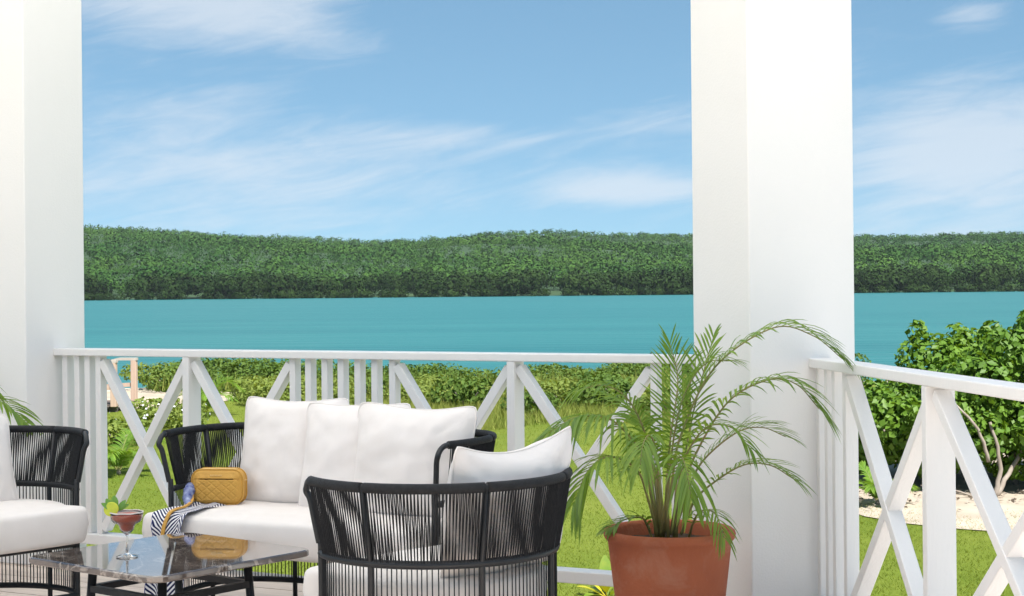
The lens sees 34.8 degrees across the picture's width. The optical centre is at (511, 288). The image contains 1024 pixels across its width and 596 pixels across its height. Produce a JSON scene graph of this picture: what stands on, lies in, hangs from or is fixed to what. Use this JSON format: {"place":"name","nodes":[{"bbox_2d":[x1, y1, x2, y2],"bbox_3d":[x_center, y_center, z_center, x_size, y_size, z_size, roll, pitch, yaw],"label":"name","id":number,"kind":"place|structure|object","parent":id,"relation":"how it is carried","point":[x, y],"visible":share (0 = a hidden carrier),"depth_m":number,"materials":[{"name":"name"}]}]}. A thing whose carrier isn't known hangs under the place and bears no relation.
{"place":"outdoors","nodes":[
{"label":"outdoors","id":0,"kind":"place"},
{"bbox_2d":[107,391,234,408],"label":"path","id":1,"kind":"structure","parent":0,"point":[151,395],"depth_m":42.31,"materials":[{"name":"beige sand"}]},
{"bbox_2d":[81,0,1023,242],"label":"sky","id":2,"kind":"structure","parent":0,"point":[365,120],"materials":[{"name":"blue"}]},
{"bbox_2d":[84,291,1023,387],"bbox_3d":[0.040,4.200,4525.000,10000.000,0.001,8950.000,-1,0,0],"label":"water","id":3,"kind":"structure","parent":0,"point":[625,324],"depth_m":198.48,"materials":[{"name":"teal liquid"}]},
{"bbox_2d":[84,233,1023,299],"bbox_3d":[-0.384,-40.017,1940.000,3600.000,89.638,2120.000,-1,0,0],"label":"hills","id":4,"kind":"structure","parent":0,"point":[555,292],"depth_m":1241.19,"materials":[{"name":"green plant"}]},
{"bbox_2d":[83,223,1023,293],"bbox_3d":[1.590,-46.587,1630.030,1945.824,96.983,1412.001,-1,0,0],"label":"forest","id":5,"kind":"object","parent":4,"relation":"on","point":[934,250],"visible":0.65,"depth_m":1237.21,"materials":[{"name":"green plant"}]},
{"bbox_2d":[87,381,1022,595],"bbox_3d":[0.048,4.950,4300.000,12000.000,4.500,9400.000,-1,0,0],"label":"ground","id":6,"kind":"structure","parent":0,"point":[234,408],"depth_m":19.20,"materials":[{"name":"green plant"}]},
{"bbox_2d":[107,358,137,411],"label":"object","id":7,"kind":"structure","parent":6,"relation":"on","point":[112,404],"depth_m":37.92,"materials":[{"name":"paint"}]},
{"bbox_2d":[107,416,149,445],"bbox_3d":[-6.899,2.529,29.016,1.203,0.512,1.156,-1,0,26],"label":"shrub","id":8,"kind":"object","parent":6,"relation":"on","point":[115,427],"visible":0.41,"depth_m":28.82,"materials":[{"name":"green plant"}]},
{"bbox_2d":[107,426,165,474],"bbox_3d":[-5.846,2.417,24.238,1.504,0.726,1.454,-1,0,-21],"label":"garden palm","id":9,"kind":"object","parent":6,"relation":"on","point":[118,457],"visible":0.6,"depth_m":24.18,"materials":[{"name":"green plant"}]},
{"bbox_2d":[119,362,175,389],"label":"shrub","id":10,"kind":"object","parent":6,"relation":"on","point":[128,374],"visible":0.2,"depth_m":44.90,"materials":[{"name":"green plant"}]},
{"bbox_2d":[109,396,209,428],"bbox_3d":[-7.001,2.532,32.463,2.082,0.736,2.163,-1,0,0],"label":"shrub","id":11,"kind":"object","parent":6,"relation":"on","point":[175,418],"visible":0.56,"depth_m":32.32,"materials":[{"name":"green plant"}]},
{"bbox_2d":[166,375,245,415],"bbox_3d":[-6.669,2.321,35.449,1.847,0.933,1.864,-1,0,-22],"label":"garden palm","id":12,"kind":"object","parent":6,"relation":"on","point":[204,397],"visible":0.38,"depth_m":35.39,"materials":[{"name":"green plant"}]},
{"bbox_2d":[228,375,304,396],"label":"shrub","id":13,"kind":"object","parent":6,"relation":"on","point":[258,378],"visible":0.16,"depth_m":40.08,"materials":[{"name":"green plant"}]},
{"bbox_2d":[366,376,404,395],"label":"shrub","id":14,"kind":"object","parent":6,"relation":"on","point":[384,382],"visible":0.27,"depth_m":39.07,"materials":[{"name":"green plant"}]},
{"bbox_2d":[154,364,690,402],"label":"tall grass","id":15,"kind":"structure","parent":6,"relation":"on","point":[540,378],"depth_m":40.12,"materials":[{"name":"green plant"}]},
{"bbox_2d":[227,370,690,405],"bbox_3d":[0.242,2.328,40.312,14.624,0.849,5.390,-1,0,0],"label":"shrubbery","id":16,"kind":"object","parent":6,"relation":"on","point":[255,386],"visible":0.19,"depth_m":38.85,"materials":[{"name":"green plant"}]},
{"bbox_2d":[426,375,492,406],"bbox_3d":[-1.094,2.345,36.666,1.783,0.797,1.137,-1,0,39],"label":"shrub","id":17,"kind":"object","parent":6,"relation":"on","point":[463,393],"visible":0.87,"depth_m":36.59,"materials":[{"name":"green plant"}]},
{"bbox_2d":[140,352,871,392],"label":"shrubbery","id":18,"kind":"object","parent":6,"relation":"on","point":[270,368],"visible":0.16,"depth_m":43.62,"materials":[{"name":"green plant"}]},
{"bbox_2d":[366,392,690,430],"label":"tall grass","id":19,"kind":"structure","parent":6,"relation":"on","point":[500,415],"depth_m":33.89,"materials":[{"name":"green plant"}]},
{"bbox_2d":[500,391,561,413],"bbox_3d":[0.513,2.413,34.481,1.289,0.596,1.222,-1,0,-31],"label":"shrub","id":20,"kind":"object","parent":6,"relation":"on","point":[552,398],"visible":0.4,"depth_m":34.41,"materials":[{"name":"green plant"}]},
{"bbox_2d":[84,262,1023,300],"bbox_3d":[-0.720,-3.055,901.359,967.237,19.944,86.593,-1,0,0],"label":"mangrove belt","id":21,"kind":"object","parent":6,"relation":"on","point":[928,278],"visible":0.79,"depth_m":871.20,"materials":[{"name":"green plant"}]},
{"bbox_2d":[529,380,593,404],"bbox_3d":[1.069,2.368,36.676,1.479,0.679,1.654,-1,0,-41],"label":"shrub","id":22,"kind":"object","parent":6,"relation":"on","point":[547,386],"visible":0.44,"depth_m":36.52,"materials":[{"name":"green plant"}]},
{"bbox_2d":[577,555,613,595],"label":"croton plant","id":23,"kind":"object","parent":6,"relation":"on","point":[605,563],"visible":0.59,"depth_m":14.25,"materials":[{"name":"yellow plant"}]},
{"bbox_2d":[563,371,634,407],"bbox_3d":[2.014,2.292,36.523,1.748,0.846,2.435,-1,0,0],"label":"shrub","id":24,"kind":"object","parent":6,"relation":"on","point":[614,378],"visible":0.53,"depth_m":35.98,"materials":[{"name":"green plant"}]},
{"bbox_2d":[634,384,690,413],"bbox_3d":[3.230,2.323,34.336,1.535,0.741,1.462,-1,0,-17],"label":"shrub","id":25,"kind":"object","parent":6,"relation":"on","point":[648,398],"visible":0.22,"depth_m":34.07,"materials":[{"name":"green plant"}]},
{"bbox_2d":[859,453,1023,530],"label":"sand","id":26,"kind":"structure","parent":6,"relation":"on","point":[969,510],"depth_m":19.93,"materials":[{"name":"beige sand"}]},
{"bbox_2d":[858,461,920,504],"bbox_3d":[4.486,2.406,19.986,1.040,0.548,1.003,-1,0,0],"label":"garden palm","id":27,"kind":"object","parent":26,"relation":"on","point":[869,485],"visible":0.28,"depth_m":19.98,"materials":[{"name":"green plant"}]},
{"bbox_2d":[858,310,1023,496],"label":"seaside bush","id":28,"kind":"object","parent":26,"relation":"on","point":[995,426],"visible":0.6,"depth_m":21.26,"materials":[{"name":"green plant"}]},
{"bbox_2d":[859,476,1023,518],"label":"leaf litter","id":29,"kind":"object","parent":26,"relation":"on","point":[970,497],"visible":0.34,"depth_m":20.35,"materials":[{"name":"plant"}]},
{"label":"pavement","id":30,"kind":"structure","parent":0,"visible":0},
{"bbox_2d":[0,563,303,595],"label":"deck","id":31,"kind":"structure","parent":30,"relation":"on","point":[273,588],"depth_m":6.68,"materials":[{"name":"grey wood"}]},
{"bbox_2d":[0,385,42,435],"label":"potted palm","id":32,"kind":"object","parent":31,"relation":"on","point":[16,415],"visible":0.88,"depth_m":6.47,"materials":[{"name":"plant"}]},
{"bbox_2d":[0,0,86,564],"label":"porch post","id":33,"kind":"object","parent":31,"relation":"on","point":[41,239],"visible":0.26,"depth_m":7.29,"materials":[{"name":"white paint"}]},
{"bbox_2d":[0,425,88,595],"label":"rope armchair","id":34,"kind":"object","parent":31,"relation":"on","point":[33,525],"visible":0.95,"depth_m":5.90,"materials":[{"name":"fabric"}]},
{"bbox_2d":[0,414,18,500],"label":"throw pillow","id":35,"kind":"object","parent":34,"relation":"on","point":[8,490],"visible":0.77,"depth_m":5.90,"materials":[{"name":"fabric"}]},
{"bbox_2d":[29,533,308,595],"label":"coffee table","id":36,"kind":"object","parent":31,"relation":"on","point":[161,561],"visible":0.99,"depth_m":4.95,"materials":[{"name":"grey stone"}]},
{"bbox_2d":[101,496,143,557],"bbox_3d":[-1.166,0.719,4.937,0.107,0.184,0.101,-1,0,33],"label":"cocktail glass","id":37,"kind":"object","parent":36,"relation":"on","point":[124,519],"visible":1,"depth_m":4.92,"materials":[{"name":"clear glass"}]},
{"bbox_2d":[142,422,496,595],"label":"rope sofa","id":38,"kind":"object","parent":31,"relation":"on","point":[288,524],"visible":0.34,"depth_m":5.65,"materials":[{"name":"fabric"}]},
{"bbox_2d":[144,482,226,594],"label":"scarf","id":39,"kind":"object","parent":38,"relation":"on","point":[168,520],"visible":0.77,"depth_m":5.64,"materials":[{"name":"multicoloured fabric"}]},
{"bbox_2d":[191,467,246,504],"bbox_3d":[-1.057,0.714,5.899,0.206,0.131,0.071,-1,0,7],"label":"handbag","id":40,"kind":"object","parent":38,"relation":"on","point":[225,485],"visible":1,"depth_m":5.87,"materials":[{"name":"yellow leather"}]},
{"bbox_2d":[240,396,348,502],"bbox_3d":[-0.805,0.599,5.966,0.433,0.401,0.176,-1,0,22],"label":"throw pillow","id":41,"kind":"object","parent":38,"relation":"on","point":[273,451],"visible":0.56,"depth_m":5.93,"materials":[{"name":"fabric"}]},
{"bbox_2d":[298,402,410,507],"bbox_3d":[-0.555,0.602,5.772,0.428,0.397,0.180,-1,0,21],"label":"throw pillow","id":42,"kind":"object","parent":38,"relation":"on","point":[331,444],"visible":0.41,"depth_m":5.76,"materials":[{"name":"fabric"}]},
{"bbox_2d":[350,402,476,517],"bbox_3d":[-0.344,0.595,5.613,0.461,0.397,0.190,-1,0,26],"label":"throw pillow","id":43,"kind":"object","parent":38,"relation":"on","point":[398,445],"visible":0.63,"depth_m":5.56,"materials":[{"name":"fabric"}]},
{"bbox_2d":[53,348,694,586],"bbox_3d":[-0.617,0.731,6.666,3.200,0.950,0.090,-1,0,27],"label":"porch railing","id":44,"kind":"object","parent":31,"relation":"on","point":[88,374],"visible":0.5,"depth_m":6.80,"materials":[{"name":"white paint"}]},
{"bbox_2d":[303,466,572,595],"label":"rope armchair","id":45,"kind":"object","parent":31,"relation":"on","point":[412,572],"visible":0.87,"depth_m":4.21,"materials":[{"name":"fabric"}]},
{"bbox_2d":[440,426,571,577],"bbox_3d":[-0.012,0.581,4.383,0.185,0.401,0.478,-1,0,43],"label":"throw pillow","id":46,"kind":"object","parent":45,"relation":"on","point":[550,455],"visible":0.41,"depth_m":4.26,"materials":[{"name":"fabric"}]},
{"bbox_2d":[532,319,867,595],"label":"potted palm","id":47,"kind":"object","parent":31,"relation":"on","point":[660,553],"visible":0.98,"depth_m":5.16,"materials":[{"name":"plant"}]},
{"bbox_2d":[691,0,854,595],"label":"porch post","id":48,"kind":"object","parent":31,"relation":"on","point":[772,154],"visible":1,"depth_m":5.62,"materials":[{"name":"white paint"}]},
{"bbox_2d":[809,358,1023,595],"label":"porch railing","id":49,"kind":"object","parent":31,"relation":"on","point":[939,439],"visible":0.99,"depth_m":4.78,"materials":[{"name":"white paint"}]}
]}

